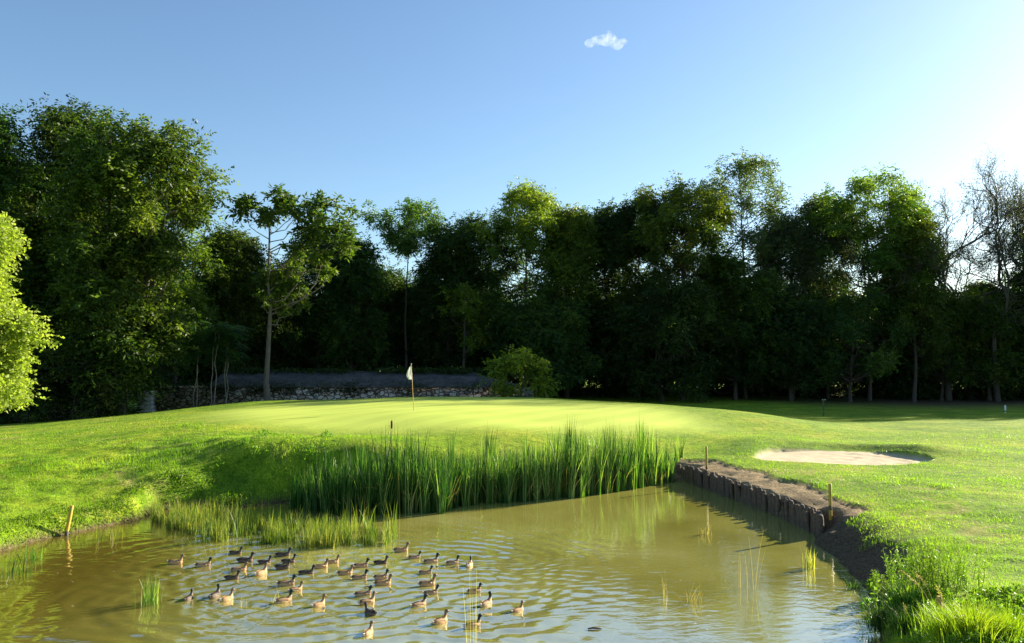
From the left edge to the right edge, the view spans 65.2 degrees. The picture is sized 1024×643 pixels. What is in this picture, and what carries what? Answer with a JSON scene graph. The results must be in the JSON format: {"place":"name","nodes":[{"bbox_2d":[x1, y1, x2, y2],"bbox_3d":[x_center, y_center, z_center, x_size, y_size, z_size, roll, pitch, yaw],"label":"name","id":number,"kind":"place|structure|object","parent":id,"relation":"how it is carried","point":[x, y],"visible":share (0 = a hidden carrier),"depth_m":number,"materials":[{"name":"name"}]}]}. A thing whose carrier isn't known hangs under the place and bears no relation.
{"place":"outdoors","nodes":[
{"label":"outdoors","id":0,"kind":"place"},
{"bbox_2d":[0,481,881,642],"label":"water","id":1,"kind":"structure","parent":0,"point":[568,570],"depth_m":17.22,"materials":[{"name":"brown liquid"}]},
{"bbox_2d":[5,550,35,577],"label":"rush clump","id":2,"kind":"object","parent":1,"relation":"on","point":[14,569],"visible":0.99,"depth_m":17.83,"materials":[{"name":"green plant"}]},
{"bbox_2d":[15,545,42,561],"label":"rush clump","id":3,"kind":"object","parent":1,"relation":"on","point":[33,553],"visible":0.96,"depth_m":19.06,"materials":[{"name":"green plant"}]},
{"bbox_2d":[134,569,163,606],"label":"rush clump","id":4,"kind":"object","parent":1,"relation":"on","point":[152,599],"visible":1,"depth_m":15.66,"materials":[{"name":"green plant"}]},
{"bbox_2d":[208,584,220,598],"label":"duck","id":5,"kind":"object","parent":1,"relation":"on","point":[215,594],"visible":0.99,"depth_m":16.10},
{"bbox_2d":[236,552,255,562],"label":"duck","id":6,"kind":"object","parent":1,"relation":"on","point":[244,559],"visible":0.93,"depth_m":18.82},
{"bbox_2d":[150,493,398,549],"bbox_3d":[-7.387,5.300,22.370,9.324,1.107,3.718,-1,-3,25],"label":"sedge bed","id":7,"kind":"object","parent":1,"relation":"on","point":[320,535],"visible":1,"depth_m":21.80,"materials":[{"name":"green plant"}]},
{"bbox_2d":[274,559,291,569],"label":"duck","id":8,"kind":"object","parent":1,"relation":"on","point":[282,566],"visible":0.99,"depth_m":18.25},
{"bbox_2d":[273,589,295,603],"bbox_3d":[-4.489,5.443,15.777,0.465,0.267,0.158,2,-4,-42],"label":"duck","id":9,"kind":"object","parent":1,"relation":"on","point":[282,600],"visible":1,"depth_m":15.74},
{"bbox_2d":[276,574,296,585],"bbox_3d":[-4.767,5.499,16.964,0.474,0.278,0.160,0,-3,-8],"label":"duck","id":10,"kind":"object","parent":1,"relation":"on","point":[286,582],"visible":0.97,"depth_m":16.92},
{"bbox_2d":[353,585,372,595],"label":"duck","id":11,"kind":"object","parent":1,"relation":"on","point":[362,593],"visible":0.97,"depth_m":16.19},
{"bbox_2d":[357,591,377,604],"bbox_3d":[-2.828,5.435,15.675,0.440,0.260,0.148,2,-3,-34],"label":"duck","id":12,"kind":"object","parent":1,"relation":"on","point":[371,600],"visible":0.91,"depth_m":15.64},
{"bbox_2d":[372,569,390,579],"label":"duck","id":13,"kind":"object","parent":1,"relation":"on","point":[380,576],"visible":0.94,"depth_m":17.41},
{"bbox_2d":[372,574,393,585],"bbox_3d":[-2.727,5.502,17.004,0.472,0.259,0.159,1,-3,-14],"label":"duck","id":14,"kind":"object","parent":1,"relation":"on","point":[382,582],"visible":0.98,"depth_m":16.95},
{"bbox_2d":[409,594,429,606],"bbox_3d":[-1.802,5.442,15.537,0.463,0.254,0.158,2,-4,-42],"label":"duck","id":15,"kind":"object","parent":1,"relation":"on","point":[419,603],"visible":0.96,"depth_m":15.50},
{"bbox_2d":[417,573,438,586],"bbox_3d":[-1.778,5.484,16.925,0.472,0.282,0.159,1,-3,-16],"label":"duck","id":16,"kind":"object","parent":1,"relation":"on","point":[425,583],"visible":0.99,"depth_m":16.87},
{"bbox_2d":[432,609,450,624],"bbox_3d":[-1.302,5.386,14.532,0.150,0.250,0.428,-2,-4,42],"label":"duck","id":17,"kind":"object","parent":1,"relation":"on","point":[440,620],"visible":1,"depth_m":14.50},
{"bbox_2d":[463,557,477,642],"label":"dry stems","id":18,"kind":"object","parent":1,"relation":"on","point":[472,604],"visible":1,"depth_m":13.31,"materials":[{"name":"plant"}]},
{"bbox_2d":[462,613,482,628],"bbox_3d":[-0.695,5.377,14.305,0.434,0.262,0.148,2,-3,-32],"label":"duck","id":19,"kind":"object","parent":1,"relation":"on","point":[471,625],"visible":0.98,"depth_m":14.26},
{"bbox_2d":[479,591,491,606],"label":"duck","id":20,"kind":"object","parent":1,"relation":"on","point":[486,603],"visible":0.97,"depth_m":15.53},
{"bbox_2d":[287,415,685,516],"bbox_3d":[0.226,4.678,28.035,15.947,2.930,5.293,1,-3,-23],"label":"cattail bed","id":21,"kind":"object","parent":1,"relation":"on","point":[410,484],"visible":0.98,"depth_m":26.68,"materials":[{"name":"green plant"}]},
{"bbox_2d":[802,549,815,569],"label":"rush clump","id":22,"kind":"object","parent":1,"relation":"on","point":[808,565],"visible":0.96,"depth_m":18.28,"materials":[{"name":"plant"}]},
{"bbox_2d":[0,376,1023,642],"bbox_3d":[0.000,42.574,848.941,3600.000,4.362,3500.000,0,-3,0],"label":"ground","id":23,"kind":"structure","parent":0,"point":[518,422],"depth_m":31.88,"materials":[{"name":"green plant"}]},
{"bbox_2d":[0,211,64,412],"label":"field maple","id":24,"kind":"object","parent":23,"relation":"on","point":[17,327],"visible":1,"depth_m":30.16,"materials":[{"name":"green plant"}]},
{"bbox_2d":[0,341,79,424],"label":"bush","id":25,"kind":"object","parent":23,"relation":"on","point":[4,418],"visible":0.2,"depth_m":53.71,"materials":[{"name":"green plant"}]},
{"bbox_2d":[0,99,91,421],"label":"locust tree","id":26,"kind":"object","parent":23,"relation":"on","point":[13,172],"visible":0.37,"depth_m":56.02,"materials":[{"name":"green plant"}]},
{"bbox_2d":[64,505,73,535],"bbox_3d":[-12.044,5.539,21.696,0.284,1.088,0.106,0,-3,0],"label":"marker stake","id":27,"kind":"object","parent":23,"relation":"on","point":[69,518],"visible":0.86,"depth_m":21.67,"materials":[{"name":"yellow paint"}]},
{"bbox_2d":[2,91,140,417],"bbox_3d":[-34.174,-4.886,60.476,11.501,24.732,11.159,0,-3,0],"label":"locust tree","id":28,"kind":"object","parent":23,"relation":"on","point":[52,126],"visible":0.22,"depth_m":58.22,"materials":[{"name":"green plant"}]},
{"bbox_2d":[21,342,142,422],"bbox_3d":[-28.988,4.654,54.525,8.161,6.787,6.439,0,-3,0],"label":"bush","id":29,"kind":"object","parent":23,"relation":"on","point":[45,380],"visible":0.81,"depth_m":53.35,"materials":[{"name":"green plant"}]},
{"bbox_2d":[28,105,178,416],"bbox_3d":[-28.746,-4.253,55.939,10.563,21.876,10.557,0,-3,0],"label":"locust tree","id":30,"kind":"object","parent":23,"relation":"on","point":[76,250],"visible":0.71,"depth_m":54.45,"materials":[{"name":"green plant"}]},
{"bbox_2d":[86,382,146,417],"bbox_3d":[-28.255,5.029,56.486,4.005,5.719,5.367,0,-3,0],"label":"bush","id":31,"kind":"object","parent":23,"relation":"on","point":[133,412],"visible":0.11,"depth_m":56.19,"materials":[{"name":"green plant"}]},
{"bbox_2d":[0,466,252,548],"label":"bank weeds","id":32,"kind":"object","parent":23,"relation":"on","point":[48,510],"visible":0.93,"depth_m":23.20,"materials":[{"name":"green plant"}]},
{"bbox_2d":[44,178,211,409],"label":"locust tree","id":33,"kind":"object","parent":23,"relation":"on","point":[157,383],"visible":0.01,"depth_m":66.28,"materials":[{"name":"green plant"}]},
{"bbox_2d":[46,113,241,414],"bbox_3d":[-26.589,-4.189,57.451,11.019,21.878,11.374,-2,-3,32],"label":"locust tree","id":34,"kind":"object","parent":23,"relation":"on","point":[160,155],"visible":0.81,"depth_m":55.92,"materials":[{"name":"green plant"}]},
{"bbox_2d":[136,391,155,412],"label":"stone pier","id":35,"kind":"structure","parent":23,"relation":"on","point":[151,405],"depth_m":64.38,"materials":[{"name":"grey stone"}]},
{"bbox_2d":[146,342,203,385],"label":"bush","id":36,"kind":"object","parent":23,"relation":"on","point":[167,375],"visible":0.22,"depth_m":71.21,"materials":[{"name":"green plant"}]},
{"bbox_2d":[147,298,219,385],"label":"bush","id":37,"kind":"object","parent":23,"relation":"on","point":[188,376],"visible":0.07,"depth_m":93.01,"materials":[{"name":"green plant"}]},
{"bbox_2d":[151,171,232,385],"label":"locust tree","id":38,"kind":"object","parent":23,"relation":"on","point":[195,302],"visible":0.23,"depth_m":70.73,"materials":[{"name":"green plant"}]},
{"bbox_2d":[174,319,220,406],"bbox_3d":[-23.995,3.282,60.742,3.716,7.032,3.794,0,-3,0],"label":"young tree of heaven","id":39,"kind":"object","parent":23,"relation":"on","point":[192,351],"visible":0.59,"depth_m":60.76,"materials":[{"name":"green plant"}]},
{"bbox_2d":[135,285,278,385],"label":"bush","id":40,"kind":"object","parent":23,"relation":"on","point":[222,366],"depth_m":93.74,"materials":[{"name":"green plant"}]},
{"bbox_2d":[186,321,242,404],"bbox_3d":[-22.169,3.229,59.976,4.212,6.586,4.158,2,-4,-42],"label":"young tree of heaven","id":41,"kind":"object","parent":23,"relation":"on","point":[213,334],"visible":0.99,"depth_m":59.89,"materials":[{"name":"green plant"}]},
{"bbox_2d":[201,325,251,403],"bbox_3d":[-21.759,3.489,61.260,3.594,6.499,3.576,3,-4,-45],"label":"young tree of heaven","id":42,"kind":"object","parent":23,"relation":"on","point":[238,353],"visible":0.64,"depth_m":61.27,"materials":[{"name":"green plant"}]},
{"bbox_2d":[181,221,279,370],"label":"locust tree","id":43,"kind":"object","parent":23,"relation":"on","point":[239,255],"visible":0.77,"depth_m":79.49,"materials":[{"name":"green plant"}]},
{"bbox_2d":[178,318,300,385],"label":"bush","id":44,"kind":"object","parent":23,"relation":"on","point":[209,372],"visible":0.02,"depth_m":94.41,"materials":[{"name":"green plant"}]},
{"bbox_2d":[197,254,301,375],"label":"locust tree","id":45,"kind":"object","parent":23,"relation":"on","point":[255,355],"visible":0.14,"depth_m":86.08,"materials":[{"name":"green plant"}]},
{"bbox_2d":[208,429,337,476],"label":"hollow weeds","id":46,"kind":"object","parent":23,"relation":"on","point":[265,434],"visible":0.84,"depth_m":28.08,"materials":[{"name":"green plant"}]},
{"bbox_2d":[225,182,362,400],"bbox_3d":[-16.931,-2.099,62.092,11.099,17.420,5.896,0,-3,0],"label":"tree of heaven","id":47,"kind":"object","parent":23,"relation":"on","point":[316,229],"visible":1,"depth_m":61.78,"materials":[{"name":"green plant"}]},
{"bbox_2d":[258,231,366,370],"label":"locust tree","id":48,"kind":"object","parent":23,"relation":"on","point":[309,342],"visible":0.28,"depth_m":86.10,"materials":[{"name":"green plant"}]},
{"bbox_2d":[155,365,523,410],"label":"stone wall","id":49,"kind":"structure","parent":23,"relation":"on","point":[245,385],"depth_m":65.81,"materials":[{"name":"grey stone"}]},
{"bbox_2d":[307,231,403,370],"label":"locust tree","id":50,"kind":"object","parent":23,"relation":"on","point":[357,282],"visible":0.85,"depth_m":84.37,"materials":[{"name":"green plant"}]},
{"bbox_2d":[353,258,421,368],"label":"locust tree","id":51,"kind":"object","parent":23,"relation":"on","point":[392,305],"visible":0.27,"depth_m":90.74,"materials":[{"name":"green plant"}]},
{"bbox_2d":[358,195,453,367],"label":"locust tree","id":52,"kind":"object","parent":23,"relation":"on","point":[404,241],"visible":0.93,"depth_m":87.61,"materials":[{"name":"green plant"}]},
{"bbox_2d":[384,271,453,367],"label":"locust tree","id":53,"kind":"object","parent":23,"relation":"on","point":[412,297],"visible":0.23,"depth_m":89.78,"materials":[{"name":"green plant"}]},
{"bbox_2d":[397,350,457,369],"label":"bush","id":54,"kind":"object","parent":23,"relation":"on","point":[423,363],"depth_m":88.93,"materials":[{"name":"green plant"}]},
{"bbox_2d":[403,216,492,375],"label":"locust tree","id":55,"kind":"object","parent":23,"relation":"on","point":[433,268],"visible":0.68,"depth_m":86.65,"materials":[{"name":"green plant"}]},
{"bbox_2d":[436,282,500,368],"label":"locust tree","id":56,"kind":"object","parent":23,"relation":"on","point":[466,293],"visible":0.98,"depth_m":83.72,"materials":[{"name":"green plant"}]},
{"bbox_2d":[423,206,524,374],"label":"locust tree","id":57,"kind":"object","parent":23,"relation":"on","point":[495,275],"visible":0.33,"depth_m":88.76,"materials":[{"name":"green plant"}]},
{"bbox_2d":[476,344,564,397],"bbox_3d":[0.189,4.483,62.859,6.720,5.494,4.846,2,-3,-36],"label":"bush","id":58,"kind":"object","parent":23,"relation":"on","point":[518,362],"visible":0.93,"depth_m":62.92,"materials":[{"name":"green plant"}]},
{"bbox_2d":[462,175,591,387],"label":"locust tree","id":59,"kind":"object","parent":23,"relation":"on","point":[538,204],"visible":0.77,"depth_m":85.78,"materials":[{"name":"green plant"}]},
{"bbox_2d":[472,291,608,397],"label":"tree","id":60,"kind":"object","parent":23,"relation":"on","point":[559,349],"visible":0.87,"depth_m":80.96,"materials":[{"name":"green plant"}]},
{"bbox_2d":[528,368,563,397],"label":"bush","id":61,"kind":"object","parent":23,"relation":"on","point":[547,381],"visible":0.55,"depth_m":63.60,"materials":[{"name":"green plant"}]},
{"bbox_2d":[500,372,628,394],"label":"bush","id":62,"kind":"object","parent":23,"relation":"on","point":[588,389],"visible":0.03,"depth_m":98.05,"materials":[{"name":"green plant"}]},
{"bbox_2d":[523,202,615,397],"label":"locust tree","id":63,"kind":"object","parent":23,"relation":"on","point":[582,225],"visible":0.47,"depth_m":87.82,"materials":[{"name":"green plant"}]},
{"bbox_2d":[558,347,620,397],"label":"bush","id":64,"kind":"object","parent":23,"relation":"on","point":[575,391],"visible":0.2,"depth_m":90.18,"materials":[{"name":"green plant"}]},
{"bbox_2d":[556,289,654,396],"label":"bush","id":65,"kind":"object","parent":23,"relation":"on","point":[598,345],"visible":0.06,"depth_m":89.84,"materials":[{"name":"green plant"}]},
{"bbox_2d":[574,196,647,396],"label":"locust tree","id":66,"kind":"object","parent":23,"relation":"on","point":[603,213],"visible":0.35,"depth_m":90.78,"materials":[{"name":"green plant"}]},
{"bbox_2d":[590,189,681,397],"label":"locust tree","id":67,"kind":"object","parent":23,"relation":"on","point":[622,239],"visible":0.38,"depth_m":88.99,"materials":[{"name":"green plant"}]},
{"bbox_2d":[583,270,756,403],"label":"tree","id":68,"kind":"object","parent":23,"relation":"on","point":[678,296],"visible":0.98,"depth_m":81.06,"materials":[{"name":"green plant"}]},
{"bbox_2d":[627,170,751,399],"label":"locust tree","id":69,"kind":"object","parent":23,"relation":"on","point":[708,214],"visible":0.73,"depth_m":84.83,"materials":[{"name":"green plant"}]},
{"bbox_2d":[686,241,791,399],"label":"locust tree","id":70,"kind":"object","parent":23,"relation":"on","point":[731,357],"visible":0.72,"depth_m":85.68,"materials":[{"name":"green plant"}]},
{"bbox_2d":[687,146,805,397],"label":"locust tree","id":71,"kind":"object","parent":23,"relation":"on","point":[747,169],"visible":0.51,"depth_m":90.68,"materials":[{"name":"green plant"}]},
{"bbox_2d":[676,464,823,534],"bbox_3d":[7.631,5.982,26.510,0.569,1.308,10.230,0,-3,-10],"label":"timber revetment","id":72,"kind":"object","parent":23,"relation":"on","point":[809,519],"visible":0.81,"depth_m":25.50,"materials":[{"name":"brown wood"}]},
{"bbox_2d":[744,207,845,398],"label":"locust tree","id":73,"kind":"object","parent":23,"relation":"on","point":[800,243],"visible":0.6,"depth_m":90.82,"materials":[{"name":"green plant"}]},
{"bbox_2d":[708,293,890,397],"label":"bush","id":74,"kind":"object","parent":23,"relation":"on","point":[820,391],"visible":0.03,"depth_m":94.85,"materials":[{"name":"green plant"}]},
{"bbox_2d":[828,483,831,520],"bbox_3d":[8.743,4.957,21.976,0.090,0.997,0.090,1,-3,-20],"label":"marker stake","id":75,"kind":"object","parent":23,"relation":"on","point":[830,499],"visible":1,"depth_m":21.94,"materials":[{"name":"yellow paint"}]},
{"bbox_2d":[788,181,874,397],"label":"locust tree","id":76,"kind":"object","parent":23,"relation":"on","point":[842,249],"visible":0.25,"depth_m":92.57,"materials":[{"name":"green plant"}]},
{"bbox_2d":[781,279,918,401],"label":"locust tree","id":77,"kind":"object","parent":23,"relation":"on","point":[871,365],"visible":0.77,"depth_m":84.16,"materials":[{"name":"green plant"}]},
{"bbox_2d":[846,595,893,633],"bbox_3d":[6.468,5.102,13.936,1.223,0.524,1.318,0,-3,0],"label":"grass tuft","id":78,"kind":"object","parent":23,"relation":"on","point":[877,622],"visible":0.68,"depth_m":13.86,"materials":[{"name":"green plant"}]},
{"bbox_2d":[865,570,879,596],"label":"broadleaf weed","id":79,"kind":"object","parent":23,"relation":"on","point":[871,582],"visible":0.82,"depth_m":15.88,"materials":[{"name":"green plant"}]},
{"bbox_2d":[858,289,889,348],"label":"locust tree","id":80,"kind":"object","parent":23,"relation":"on","point":[874,333],"visible":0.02,"depth_m":99.94,"materials":[{"name":"green plant"}]},
{"bbox_2d":[793,161,961,400],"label":"locust tree","id":81,"kind":"object","parent":23,"relation":"on","point":[897,198],"visible":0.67,"depth_m":87.62,"materials":[{"name":"green plant"}]},
{"bbox_2d":[869,586,901,610],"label":"broadleaf weed","id":82,"kind":"object","parent":23,"relation":"on","point":[874,593],"visible":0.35,"depth_m":14.20,"materials":[{"name":"green plant"}]},
{"bbox_2d":[870,570,908,598],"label":"feathery herb","id":83,"kind":"object","parent":23,"relation":"on","point":[884,583],"visible":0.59,"depth_m":15.14,"materials":[{"name":"green plant"}]},
{"bbox_2d":[837,292,953,399],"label":"bush","id":84,"kind":"object","parent":23,"relation":"on","point":[882,393],"visible":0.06,"depth_m":94.37,"materials":[{"name":"green plant"}]},
{"bbox_2d":[862,578,932,616],"bbox_3d":[6.451,4.591,13.259,1.227,0.458,1.250,0,-3,0],"label":"grass tuft","id":85,"kind":"object","parent":23,"relation":"on","point":[907,599],"visible":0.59,"depth_m":13.31,"materials":[{"name":"green plant"}]},
{"bbox_2d":[881,602,922,636],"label":"grass tuft","id":86,"kind":"object","parent":23,"relation":"on","point":[903,621],"visible":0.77,"depth_m":12.46,"materials":[{"name":"green plant"}]},
{"bbox_2d":[847,337,957,400],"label":"bush","id":87,"kind":"object","parent":23,"relation":"on","point":[906,388],"visible":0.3,"depth_m":93.31,"materials":[{"name":"green plant"}]},
{"bbox_2d":[857,206,959,401],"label":"locust tree","id":88,"kind":"object","parent":23,"relation":"on","point":[931,334],"visible":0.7,"depth_m":86.07,"materials":[{"name":"green plant"}]},
{"bbox_2d":[881,546,940,593],"bbox_3d":[6.883,4.314,13.951,0.862,0.809,1.017,2,-3,-34],"label":"feathery herb","id":89,"kind":"object","parent":23,"relation":"on","point":[900,573],"visible":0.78,"depth_m":13.94,"materials":[{"name":"green plant"}]},
{"bbox_2d":[835,325,998,399],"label":"bush","id":90,"kind":"object","parent":23,"relation":"on","point":[959,394],"visible":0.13,"depth_m":93.18,"materials":[{"name":"green plant"}]},
{"bbox_2d":[831,179,1023,400],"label":"bare locust","id":91,"kind":"object","parent":23,"relation":"on","point":[948,392],"visible":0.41,"depth_m":90.97,"materials":[{"name":"brown plant"}]},
{"bbox_2d":[903,536,967,596],"bbox_3d":[7.218,4.098,13.567,1.131,0.927,0.820,2,-3,-33],"label":"feathery herb","id":92,"kind":"object","parent":23,"relation":"on","point":[931,569],"visible":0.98,"depth_m":13.55,"materials":[{"name":"green plant"}]},
{"bbox_2d":[899,600,978,642],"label":"grass tuft","id":93,"kind":"object","parent":23,"relation":"on","point":[934,633],"visible":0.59,"depth_m":10.91,"materials":[{"name":"green plant"}]},
{"bbox_2d":[898,285,992,400],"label":"locust tree","id":94,"kind":"object","parent":23,"relation":"on","point":[960,317],"visible":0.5,"depth_m":90.00,"materials":[{"name":"green plant"}]},
{"bbox_2d":[876,213,1023,397],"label":"bare locust","id":95,"kind":"object","parent":23,"relation":"on","point":[991,261],"visible":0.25,"depth_m":90.15,"materials":[{"name":"brown plant"}]},
{"bbox_2d":[880,583,1023,642],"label":"ground cover","id":96,"kind":"object","parent":23,"relation":"on","point":[1016,602],"visible":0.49,"depth_m":12.57,"materials":[{"name":"green plant"}]},
{"bbox_2d":[933,548,986,591],"bbox_3d":[7.743,4.282,13.854,1.034,0.613,0.957,0,-3,0],"label":"feathery herb","id":97,"kind":"object","parent":23,"relation":"on","point":[963,578],"visible":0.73,"depth_m":13.70,"materials":[{"name":"green plant"}]},
{"bbox_2d":[917,588,1023,642],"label":"grass tuft","id":98,"kind":"object","parent":23,"relation":"on","point":[968,622],"visible":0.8,"depth_m":10.66,"materials":[{"name":"green plant"}]},
{"bbox_2d":[939,279,1023,400],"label":"locust tree","id":99,"kind":"object","parent":23,"relation":"on","point":[987,367],"visible":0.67,"depth_m":89.31,"materials":[{"name":"green plant"}]},
{"bbox_2d":[944,147,1023,401],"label":"bare locust","id":100,"kind":"object","parent":23,"relation":"on","point":[997,394],"visible":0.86,"depth_m":88.55,"materials":[{"name":"brown plant"}]},
{"bbox_2d":[947,175,1023,336],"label":"bare locust","id":101,"kind":"object","parent":23,"relation":"on","point":[992,243],"visible":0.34,"depth_m":94.97,"materials":[{"name":"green plant"}]},
{"bbox_2d":[958,275,1014,395],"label":"locust tree","id":102,"kind":"object","parent":23,"relation":"on","point":[982,290],"visible":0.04,"depth_m":100.67,"materials":[{"name":"green plant"}]},
{"bbox_2d":[968,598,1023,640],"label":"grass tuft","id":103,"kind":"object","parent":23,"relation":"on","point":[1016,622],"visible":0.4,"depth_m":10.87,"materials":[{"name":"green plant"}]},
{"bbox_2d":[989,258,1023,391],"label":"locust tree","id":104,"kind":"object","parent":23,"relation":"on","point":[1020,275],"visible":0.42,"depth_m":90.43,"materials":[{"name":"green plant"}]},
{"bbox_2d":[999,200,1023,291],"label":"locust tree","id":105,"kind":"object","parent":23,"relation":"on","point":[1011,268],"visible":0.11,"depth_m":101.09,"materials":[{"name":"green plant"}]},
{"bbox_2d":[0,0,1023,300],"label":"sky","id":106,"kind":"structure","parent":0,"point":[384,102],"materials":[{"name":"blue"}]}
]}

